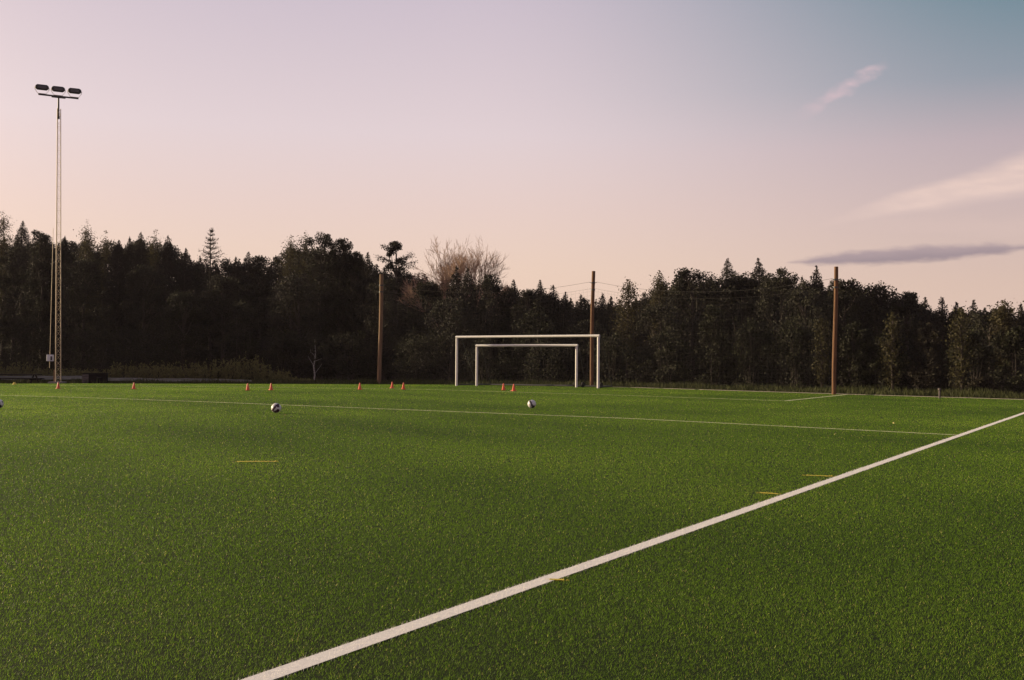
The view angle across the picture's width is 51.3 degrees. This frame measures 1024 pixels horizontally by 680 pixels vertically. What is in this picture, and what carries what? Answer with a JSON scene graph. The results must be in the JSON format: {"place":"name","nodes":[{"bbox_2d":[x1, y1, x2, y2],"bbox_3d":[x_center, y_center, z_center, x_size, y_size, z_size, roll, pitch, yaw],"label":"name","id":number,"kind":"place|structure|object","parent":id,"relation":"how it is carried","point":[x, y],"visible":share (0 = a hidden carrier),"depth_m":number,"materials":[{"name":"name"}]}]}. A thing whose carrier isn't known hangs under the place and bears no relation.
{"place":"outdoors","nodes":[
{"label":"outdoors","id":0,"kind":"place"},
{"bbox_2d":[0,376,250,381],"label":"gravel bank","id":1,"kind":"structure","parent":0,"point":[115,379],"depth_m":70.09,"materials":[{"name":"gravel"}]},
{"bbox_2d":[0,0,1023,317],"label":"sky","id":2,"kind":"structure","parent":0,"point":[873,141],"materials":[{"name":"pink"}]},
{"bbox_2d":[0,377,1023,398],"bbox_3d":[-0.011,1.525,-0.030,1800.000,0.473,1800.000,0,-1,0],"label":"ground","id":3,"kind":"structure","parent":0,"point":[770,384],"depth_m":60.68,"materials":[{"name":"green plant"}]},
{"bbox_2d":[0,211,16,375],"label":"birch tree","id":4,"kind":"object","parent":3,"relation":"on","point":[2,230],"visible":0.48,"depth_m":92.04,"materials":[{"name":"green plant"}]},
{"bbox_2d":[0,246,37,373],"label":"broadleaf tree","id":5,"kind":"object","parent":3,"relation":"on","point":[13,282],"visible":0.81,"depth_m":83.34,"materials":[{"name":"green plant"}]},
{"bbox_2d":[1,221,39,373],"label":"spruce tree","id":6,"kind":"object","parent":3,"relation":"on","point":[25,239],"visible":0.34,"depth_m":90.42,"materials":[{"name":"green plant"}]},
{"bbox_2d":[1,316,53,375],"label":"bush","id":7,"kind":"object","parent":3,"relation":"on","point":[29,348],"visible":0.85,"depth_m":78.77,"materials":[{"name":"green plant"}]},
{"bbox_2d":[19,229,62,371],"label":"broadleaf tree","id":8,"kind":"object","parent":3,"relation":"on","point":[42,311],"visible":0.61,"depth_m":87.79,"materials":[{"name":"green plant"}]},
{"bbox_2d":[35,84,81,382],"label":"floodlight mast","id":9,"kind":"object","parent":3,"relation":"on","point":[56,89],"visible":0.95,"depth_m":65.52,"materials":[{"name":"metal"}]},
{"bbox_2d":[43,236,80,373],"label":"spruce tree","id":10,"kind":"object","parent":3,"relation":"on","point":[64,253],"visible":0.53,"depth_m":88.21,"materials":[{"name":"green plant"}]},
{"bbox_2d":[49,258,116,373],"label":"broadleaf tree","id":11,"kind":"object","parent":3,"relation":"on","point":[90,268],"visible":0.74,"depth_m":82.62,"materials":[{"name":"green plant"}]},
{"bbox_2d":[73,219,99,360],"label":"birch tree","id":12,"kind":"object","parent":3,"relation":"on","point":[86,242],"visible":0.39,"depth_m":92.00,"materials":[{"name":"green plant"}]},
{"bbox_2d":[81,373,108,382],"bbox_3d":[-25.449,2.360,65.101,1.461,0.692,0.792,1,-1,-14],"label":"storage box","id":13,"kind":"object","parent":3,"relation":"on","point":[89,377],"visible":0.74,"depth_m":64.78,"materials":[{"name":"grey metal"}]},
{"bbox_2d":[95,230,114,351],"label":"birch tree","id":14,"kind":"object","parent":3,"relation":"on","point":[105,246],"visible":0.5,"depth_m":92.61,"materials":[{"name":"green plant"}]},
{"bbox_2d":[95,240,135,375],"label":"spruce tree","id":15,"kind":"object","parent":3,"relation":"on","point":[118,247],"visible":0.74,"depth_m":87.01,"materials":[{"name":"green plant"}]},
{"bbox_2d":[110,236,142,364],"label":"spruce tree","id":16,"kind":"object","parent":3,"relation":"on","point":[128,247],"visible":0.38,"depth_m":87.82,"materials":[{"name":"green plant"}]},
{"bbox_2d":[116,231,162,371],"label":"spruce tree","id":17,"kind":"object","parent":3,"relation":"on","point":[142,258],"visible":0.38,"depth_m":86.63,"materials":[{"name":"green plant"}]},
{"bbox_2d":[143,229,165,374],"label":"birch tree","id":18,"kind":"object","parent":3,"relation":"on","point":[152,253],"visible":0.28,"depth_m":88.42,"materials":[{"name":"green plant"}]},
{"bbox_2d":[0,354,311,381],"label":"weeds","id":19,"kind":"object","parent":3,"relation":"on","point":[141,373],"visible":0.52,"depth_m":72.17,"materials":[{"name":"green plant"}]},
{"bbox_2d":[148,235,183,377],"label":"spruce tree","id":20,"kind":"object","parent":3,"relation":"on","point":[168,247],"visible":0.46,"depth_m":85.98,"materials":[{"name":"green plant"}]},
{"bbox_2d":[148,289,213,376],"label":"broadleaf tree","id":21,"kind":"object","parent":3,"relation":"on","point":[188,301],"visible":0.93,"depth_m":75.78,"materials":[{"name":"green plant"}]},
{"bbox_2d":[163,248,204,377],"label":"spruce tree","id":22,"kind":"object","parent":3,"relation":"on","point":[186,260],"visible":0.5,"depth_m":85.60,"materials":[{"name":"green plant"}]},
{"bbox_2d":[192,227,226,369],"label":"pine tree","id":23,"kind":"object","parent":3,"relation":"on","point":[209,272],"visible":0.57,"depth_m":87.00,"materials":[{"name":"green plant"}]},
{"bbox_2d":[216,258,253,373],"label":"spruce tree","id":24,"kind":"object","parent":3,"relation":"on","point":[236,268],"visible":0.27,"depth_m":83.43,"materials":[{"name":"green plant"}]},
{"bbox_2d":[232,252,264,373],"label":"spruce tree","id":25,"kind":"object","parent":3,"relation":"on","point":[248,273],"visible":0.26,"depth_m":86.08,"materials":[{"name":"green plant"}]},
{"bbox_2d":[240,255,280,375],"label":"broadleaf tree","id":26,"kind":"object","parent":3,"relation":"on","point":[261,290],"visible":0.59,"depth_m":83.56,"materials":[{"name":"green plant"}]},
{"bbox_2d":[272,235,301,376],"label":"birch tree","id":27,"kind":"object","parent":3,"relation":"on","point":[291,245],"visible":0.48,"depth_m":80.38,"materials":[{"name":"green plant"}]},
{"bbox_2d":[260,272,334,379],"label":"broadleaf tree","id":28,"kind":"object","parent":3,"relation":"on","point":[293,289],"visible":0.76,"depth_m":74.54,"materials":[{"name":"green plant"}]},
{"bbox_2d":[292,230,317,378],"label":"birch tree","id":29,"kind":"object","parent":3,"relation":"on","point":[303,255],"visible":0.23,"depth_m":80.63,"materials":[{"name":"green plant"}]},
{"bbox_2d":[306,337,323,380],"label":"birch tree","id":30,"kind":"object","parent":3,"relation":"on","point":[314,343],"visible":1,"depth_m":68.37,"materials":[{"name":"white plant"}]},
{"bbox_2d":[300,232,346,380],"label":"broadleaf tree","id":31,"kind":"object","parent":3,"relation":"on","point":[313,268],"visible":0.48,"depth_m":77.57,"materials":[{"name":"green plant"}]},
{"bbox_2d":[316,237,363,379],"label":"broadleaf tree","id":32,"kind":"object","parent":3,"relation":"on","point":[342,250],"visible":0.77,"depth_m":77.74,"materials":[{"name":"green plant"}]},
{"bbox_2d":[318,330,374,380],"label":"bush","id":33,"kind":"object","parent":3,"relation":"on","point":[351,358],"visible":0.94,"depth_m":69.18,"materials":[{"name":"green plant"}]},
{"bbox_2d":[332,251,372,379],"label":"broadleaf tree","id":34,"kind":"object","parent":3,"relation":"on","point":[355,261],"visible":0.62,"depth_m":78.18,"materials":[{"name":"green plant"}]},
{"bbox_2d":[344,252,379,380],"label":"spruce tree","id":35,"kind":"object","parent":3,"relation":"on","point":[369,268],"visible":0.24,"depth_m":80.62,"materials":[{"name":"green plant"}]},
{"bbox_2d":[377,274,383,383],"bbox_3d":[-7.460,-0.485,60.597,0.418,6.511,0.271,1,-1,-23],"label":"wooden pole","id":36,"kind":"object","parent":3,"relation":"on","point":[380,338],"visible":0.89,"depth_m":60.50,"materials":[{"name":"brown wood"}]},
{"bbox_2d":[381,282,587,383],"bbox_3d":[-1.751,-0.393,56.469,14.067,5.584,0.207,0,-1,36],"label":"catch net","id":37,"kind":"object","parent":36,"relation":"hanging from","point":[482,325],"visible":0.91,"depth_m":56.06,"materials":[{"name":"black fabric"}]},
{"bbox_2d":[354,278,416,380],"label":"broadleaf tree","id":38,"kind":"object","parent":3,"relation":"on","point":[373,318],"visible":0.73,"depth_m":71.20,"materials":[{"name":"green plant"}]},
{"bbox_2d":[373,241,417,380],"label":"pine tree","id":39,"kind":"object","parent":3,"relation":"on","point":[395,246],"visible":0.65,"depth_m":76.41,"materials":[{"name":"green plant"}]},
{"bbox_2d":[391,327,449,380],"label":"bush","id":40,"kind":"object","parent":3,"relation":"on","point":[407,360],"visible":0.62,"depth_m":65.62,"materials":[{"name":"green plant"}]},
{"bbox_2d":[403,280,447,379],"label":"broadleaf tree","id":41,"kind":"object","parent":3,"relation":"on","point":[431,288],"visible":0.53,"depth_m":72.78,"materials":[{"name":"green plant"}]},
{"bbox_2d":[407,295,486,381],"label":"broadleaf tree","id":42,"kind":"object","parent":3,"relation":"on","point":[453,323],"visible":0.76,"depth_m":66.30,"materials":[{"name":"green plant"}]},
{"bbox_2d":[434,266,470,379],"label":"spruce tree","id":43,"kind":"object","parent":3,"relation":"on","point":[456,282],"visible":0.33,"depth_m":71.51,"materials":[{"name":"green plant"}]},
{"bbox_2d":[397,237,513,379],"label":"bare tree","id":44,"kind":"object","parent":3,"relation":"on","point":[448,267],"visible":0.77,"depth_m":74.49,"materials":[{"name":"brown plant"}]},
{"bbox_2d":[445,267,486,380],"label":"spruce tree","id":45,"kind":"object","parent":3,"relation":"on","point":[466,283],"visible":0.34,"depth_m":69.99,"materials":[{"name":"green plant"}]},
{"bbox_2d":[460,338,516,380],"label":"bush","id":46,"kind":"object","parent":3,"relation":"on","point":[473,360],"visible":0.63,"depth_m":62.43,"materials":[{"name":"green plant"}]},
{"bbox_2d":[466,274,512,379],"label":"broadleaf tree","id":47,"kind":"object","parent":3,"relation":"on","point":[490,286],"visible":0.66,"depth_m":68.77,"materials":[{"name":"green plant"}]},
{"bbox_2d":[493,279,525,380],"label":"spruce tree","id":48,"kind":"object","parent":3,"relation":"on","point":[513,296],"visible":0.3,"depth_m":69.82,"materials":[{"name":"green plant"}]},
{"bbox_2d":[0,383,1023,679],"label":"pitch","id":49,"kind":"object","parent":3,"relation":"on","point":[386,665],"visible":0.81,"depth_m":6.68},
{"bbox_2d":[12,395,950,434],"bbox_3d":[-9.234,1.868,31.147,42.398,0.210,0.781,0,-1,36],"label":"halfway line","id":50,"kind":"object","parent":49,"relation":"on","point":[553,415],"visible":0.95,"depth_m":23.23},
{"bbox_2d":[0,383,1023,679],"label":"turf fibres","id":51,"kind":"object","parent":49,"relation":"on","point":[352,389],"visible":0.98,"depth_m":9.35,"materials":[{"name":"green plastic"}]},
{"bbox_2d":[475,344,585,386],"bbox_3d":[1.006,1.275,52.600,6.012,2.109,1.235,0,-1,33],"label":"football goal","id":52,"kind":"object","parent":49,"relation":"on","point":[575,384],"visible":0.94,"depth_m":51.80,"materials":[{"name":"white paint"}]},
{"bbox_2d":[455,334,612,387],"bbox_3d":[1.024,1.055,52.075,8.332,2.545,1.635,0,-1,35],"label":"football goal","id":53,"kind":"object","parent":49,"relation":"on","point":[599,384],"visible":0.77,"depth_m":51.53,"materials":[{"name":"white paint"}]},
{"bbox_2d":[241,413,1022,679],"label":"touchline","id":54,"kind":"object","parent":49,"relation":"on","point":[361,643],"visible":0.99,"depth_m":5.53,"materials":[{"name":"white paint"}]},
{"bbox_2d":[0,234,1023,385],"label":"woodland","id":55,"kind":"object","parent":3,"relation":"on","point":[74,246],"visible":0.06,"depth_m":89.14,"materials":[{"name":"green plant"}]},
{"bbox_2d":[507,289,551,381],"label":"broadleaf tree","id":56,"kind":"object","parent":3,"relation":"on","point":[527,295],"visible":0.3,"depth_m":67.12,"materials":[{"name":"green plant"}]},
{"bbox_2d":[515,280,554,381],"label":"spruce tree","id":57,"kind":"object","parent":3,"relation":"on","point":[541,292],"visible":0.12,"depth_m":68.74,"materials":[{"name":"green plant"}]},
{"bbox_2d":[501,310,578,381],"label":"broadleaf tree","id":58,"kind":"object","parent":3,"relation":"on","point":[534,330],"visible":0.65,"depth_m":62.51,"materials":[{"name":"green plant"}]},
{"bbox_2d":[519,339,574,381],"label":"bush","id":59,"kind":"object","parent":3,"relation":"on","point":[553,354],"visible":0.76,"depth_m":59.85,"materials":[{"name":"green plant"}]},
{"bbox_2d":[542,285,573,380],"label":"spruce tree","id":60,"kind":"object","parent":3,"relation":"on","point":[549,305],"visible":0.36,"depth_m":68.18,"materials":[{"name":"green plant"}]},
{"bbox_2d":[551,292,582,381],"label":"spruce tree","id":61,"kind":"object","parent":3,"relation":"on","point":[564,311],"visible":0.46,"depth_m":67.67,"materials":[{"name":"green plant"}]},
{"bbox_2d":[569,294,596,381],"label":"spruce tree","id":62,"kind":"object","parent":3,"relation":"on","point":[580,311],"visible":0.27,"depth_m":69.05,"materials":[{"name":"green plant"}]},
{"bbox_2d":[563,320,614,381],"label":"broadleaf tree","id":63,"kind":"object","parent":3,"relation":"on","point":[597,330],"visible":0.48,"depth_m":61.67,"materials":[{"name":"green plant"}]},
{"bbox_2d":[590,271,596,384],"bbox_3d":[3.965,-0.412,52.376,0.380,5.956,0.224,1,-1,-19],"label":"wooden pole","id":64,"kind":"object","parent":3,"relation":"on","point":[592,282],"visible":0.91,"depth_m":52.30,"materials":[{"name":"brown wood"}]},
{"bbox_2d":[594,279,833,392],"bbox_3d":[8.298,-0.381,46.950,0.241,5.086,13.833,1,-1,-38],"label":"catch net","id":65,"kind":"object","parent":64,"relation":"hanging from","point":[712,342],"visible":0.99,"depth_m":45.98,"materials":[{"name":"black fabric"}]},
{"bbox_2d":[594,292,624,379],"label":"spruce tree","id":66,"kind":"object","parent":3,"relation":"on","point":[601,306],"visible":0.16,"depth_m":70.22,"materials":[{"name":"green plant"}]},
{"bbox_2d":[596,296,625,380],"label":"spruce tree","id":67,"kind":"object","parent":3,"relation":"on","point":[608,318],"visible":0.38,"depth_m":68.82,"materials":[{"name":"green plant"}]},
{"bbox_2d":[583,330,642,383],"bbox_3d":[5.179,1.520,57.824,2.869,4.057,3.732,1,-1,-38],"label":"bush","id":68,"kind":"object","parent":3,"relation":"on","point":[617,347],"visible":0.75,"depth_m":57.28,"materials":[{"name":"green plant"}]},
{"bbox_2d":[608,276,645,381],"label":"birch tree","id":69,"kind":"object","parent":3,"relation":"on","point":[627,312],"visible":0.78,"depth_m":60.21,"materials":[{"name":"green plant"}]},
{"bbox_2d":[622,292,657,383],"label":"spruce tree","id":70,"kind":"object","parent":3,"relation":"on","point":[642,341],"visible":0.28,"depth_m":64.46,"materials":[{"name":"green plant"}]},
{"bbox_2d":[639,270,669,359],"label":"birch tree","id":71,"kind":"object","parent":3,"relation":"on","point":[658,283],"visible":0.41,"depth_m":62.96,"materials":[{"name":"green plant"}]},
{"bbox_2d":[627,302,693,383],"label":"broadleaf tree","id":72,"kind":"object","parent":3,"relation":"on","point":[666,318],"visible":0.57,"depth_m":57.65,"materials":[{"name":"green plant"}]},
{"bbox_2d":[635,330,696,384],"bbox_3d":[8.065,1.344,55.250,2.459,3.743,3.045,1,-1,-33],"label":"bush","id":73,"kind":"object","parent":3,"relation":"on","point":[671,350],"visible":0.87,"depth_m":54.79,"materials":[{"name":"green plant"}]},
{"bbox_2d":[656,267,730,383],"bbox_3d":[10.300,-0.574,60.562,4.246,7.206,4.884,0,-1,10],"label":"broadleaf tree","id":74,"kind":"object","parent":3,"relation":"on","point":[682,287],"visible":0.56,"depth_m":60.46,"materials":[{"name":"green plant"}]},
{"bbox_2d":[693,305,734,386],"bbox_3d":[10.024,0.594,53.241,1.684,4.732,1.942,-1,-2,42],"label":"bush","id":75,"kind":"object","parent":3,"relation":"on","point":[709,324],"visible":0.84,"depth_m":53.07,"materials":[{"name":"green plant"}]},
{"bbox_2d":[698,258,752,384],"bbox_3d":[12.496,-0.975,61.337,3.347,7.539,3.249,0,-1,37],"label":"spruce tree","id":76,"kind":"object","parent":3,"relation":"on","point":[728,270],"visible":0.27,"depth_m":61.19,"materials":[{"name":"green plant"}]},
{"bbox_2d":[716,271,770,384],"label":"broadleaf tree","id":77,"kind":"object","parent":3,"relation":"on","point":[734,285],"visible":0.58,"depth_m":59.45,"materials":[{"name":"green plant"}]},
{"bbox_2d":[721,316,779,387],"bbox_3d":[11.713,0.939,52.428,2.487,4.197,2.948,0,-1,-3],"label":"bush","id":78,"kind":"object","parent":3,"relation":"on","point":[748,380],"visible":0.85,"depth_m":52.13,"materials":[{"name":"green plant"}]},
{"bbox_2d":[734,258,786,384],"bbox_3d":[13.898,-0.999,60.084,3.440,7.346,3.232,0,-1,13],"label":"spruce tree","id":79,"kind":"object","parent":3,"relation":"on","point":[759,271],"visible":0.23,"depth_m":59.96,"materials":[{"name":"green plant"}]},
{"bbox_2d":[751,267,811,386],"bbox_3d":[14.547,-0.581,57.405,3.449,6.752,3.947,0,-1,6],"label":"broadleaf tree","id":80,"kind":"object","parent":3,"relation":"on","point":[785,281],"visible":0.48,"depth_m":57.09,"materials":[{"name":"green plant"}]},
{"bbox_2d":[769,316,815,388],"bbox_3d":[13.626,0.901,50.680,2.502,4.040,2.658,1,-1,-14],"label":"bush","id":81,"kind":"object","parent":3,"relation":"on","point":[799,335],"visible":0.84,"depth_m":50.51,"materials":[{"name":"green plant"}]},
{"bbox_2d":[771,288,838,387],"bbox_3d":[14.895,0.144,54.376,3.698,5.584,3.745,1,-1,-36],"label":"broadleaf tree","id":82,"kind":"object","parent":3,"relation":"on","point":[798,304],"visible":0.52,"depth_m":54.16,"materials":[{"name":"green plant"}]},
{"bbox_2d":[786,265,838,386],"bbox_3d":[16.227,-0.659,56.852,3.080,6.666,3.164,0,-1,1],"label":"spruce tree","id":83,"kind":"object","parent":3,"relation":"on","point":[816,286],"visible":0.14,"depth_m":56.81,"materials":[{"name":"green plant"}]},
{"bbox_2d":[807,315,832,387],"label":"sapling","id":84,"kind":"object","parent":3,"relation":"on","point":[821,340],"visible":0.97,"depth_m":48.54,"materials":[{"name":"green plant"}]},
{"bbox_2d":[625,387,1023,399],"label":"kerb","id":85,"kind":"structure","parent":3,"relation":"on","point":[831,393],"depth_m":42.34,"materials":[{"name":"concrete"}]},
{"bbox_2d":[831,267,838,394],"bbox_3d":[12.613,-0.233,41.578,0.367,5.263,0.202,1,-1,-17],"label":"wooden pole","id":86,"kind":"object","parent":3,"relation":"on","point":[835,321],"visible":0.88,"depth_m":41.51,"materials":[{"name":"brown wood"}]},
{"bbox_2d":[811,277,884,387],"bbox_3d":[17.181,-0.290,54.966,3.899,5.895,3.182,0,-1,7],"label":"broadleaf tree","id":87,"kind":"object","parent":3,"relation":"on","point":[845,296],"visible":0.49,"depth_m":54.45,"materials":[{"name":"green plant"}]},
{"bbox_2d":[836,320,875,389],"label":"bush","id":88,"kind":"object","parent":3,"relation":"on","point":[853,330],"visible":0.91,"depth_m":47.76,"materials":[{"name":"green plant"}]},
{"bbox_2d":[840,280,921,388],"bbox_3d":[18.782,-0.108,54.946,4.125,5.883,3.436,1,-1,-17],"label":"broadleaf tree","id":89,"kind":"object","parent":3,"relation":"on","point":[876,295],"visible":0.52,"depth_m":54.32,"materials":[{"name":"green plant"}]},
{"bbox_2d":[855,332,911,392],"bbox_3d":[16.526,1.422,47.212,2.051,3.606,2.531,1,-1,-38],"label":"bush","id":90,"kind":"object","parent":3,"relation":"on","point":[875,363],"visible":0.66,"depth_m":46.92,"materials":[{"name":"green plant"}]},
{"bbox_2d":[878,312,908,390],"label":"sapling","id":91,"kind":"object","parent":3,"relation":"on","point":[890,344],"visible":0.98,"depth_m":46.39,"materials":[{"name":"green plant"}]},
{"bbox_2d":[879,291,934,388],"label":"broadleaf tree","id":92,"kind":"object","parent":3,"relation":"on","point":[910,299],"visible":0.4,"depth_m":54.24,"materials":[{"name":"green plant"}]},
{"bbox_2d":[897,297,947,386],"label":"spruce tree","id":93,"kind":"object","parent":3,"relation":"on","point":[925,303],"visible":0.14,"depth_m":56.15,"materials":[{"name":"green plant"}]},
{"bbox_2d":[903,320,951,392],"bbox_3d":[17.950,1.102,46.091,2.063,3.881,1.912,0,-1,6],"label":"bush","id":94,"kind":"object","parent":3,"relation":"on","point":[930,378],"visible":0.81,"depth_m":45.84,"materials":[{"name":"green plant"}]},
{"bbox_2d":[917,297,953,389],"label":"spruce tree","id":95,"kind":"object","parent":3,"relation":"on","point":[943,316],"visible":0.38,"depth_m":53.46,"materials":[{"name":"green plant"}]},
{"bbox_2d":[937,302,976,388],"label":"spruce tree","id":96,"kind":"object","parent":3,"relation":"on","point":[954,315],"visible":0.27,"depth_m":53.11,"materials":[{"name":"green plant"}]},
{"bbox_2d":[941,301,980,390],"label":"sapling","id":97,"kind":"object","parent":3,"relation":"on","point":[960,333],"visible":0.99,"depth_m":43.97,"materials":[{"name":"green plant"}]},
{"bbox_2d":[943,328,998,392],"bbox_3d":[19.344,1.253,44.543,2.135,3.517,2.034,0,-1,-3],"label":"bush","id":98,"kind":"object","parent":3,"relation":"on","point":[983,349],"visible":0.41,"depth_m":44.58,"materials":[{"name":"green plant"}]},
{"bbox_2d":[948,300,997,388],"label":"spruce tree","id":99,"kind":"object","parent":3,"relation":"on","point":[972,306],"visible":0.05,"depth_m":52.62,"materials":[{"name":"green plant"}]},
{"bbox_2d":[965,377,999,394],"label":"bush","id":100,"kind":"object","parent":3,"relation":"on","point":[981,382],"visible":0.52,"depth_m":42.69,"materials":[{"name":"green plant"}]},
{"bbox_2d":[950,305,1023,387],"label":"broadleaf tree","id":101,"kind":"object","parent":3,"relation":"on","point":[979,323],"visible":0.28,"depth_m":49.74,"materials":[{"name":"green plant"}]},
{"bbox_2d":[982,299,1023,390],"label":"birch tree","id":102,"kind":"object","parent":3,"relation":"on","point":[1004,312],"visible":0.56,"depth_m":48.53,"materials":[{"name":"green plant"}]},
{"bbox_2d":[988,325,1023,395],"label":"bush","id":103,"kind":"object","parent":3,"relation":"on","point":[1016,341],"visible":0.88,"depth_m":42.97,"materials":[{"name":"green plant"}]},
{"bbox_2d":[999,304,1023,391],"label":"spruce tree","id":104,"kind":"object","parent":3,"relation":"on","point":[1021,316],"visible":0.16,"depth_m":50.00,"materials":[{"name":"green plant"}]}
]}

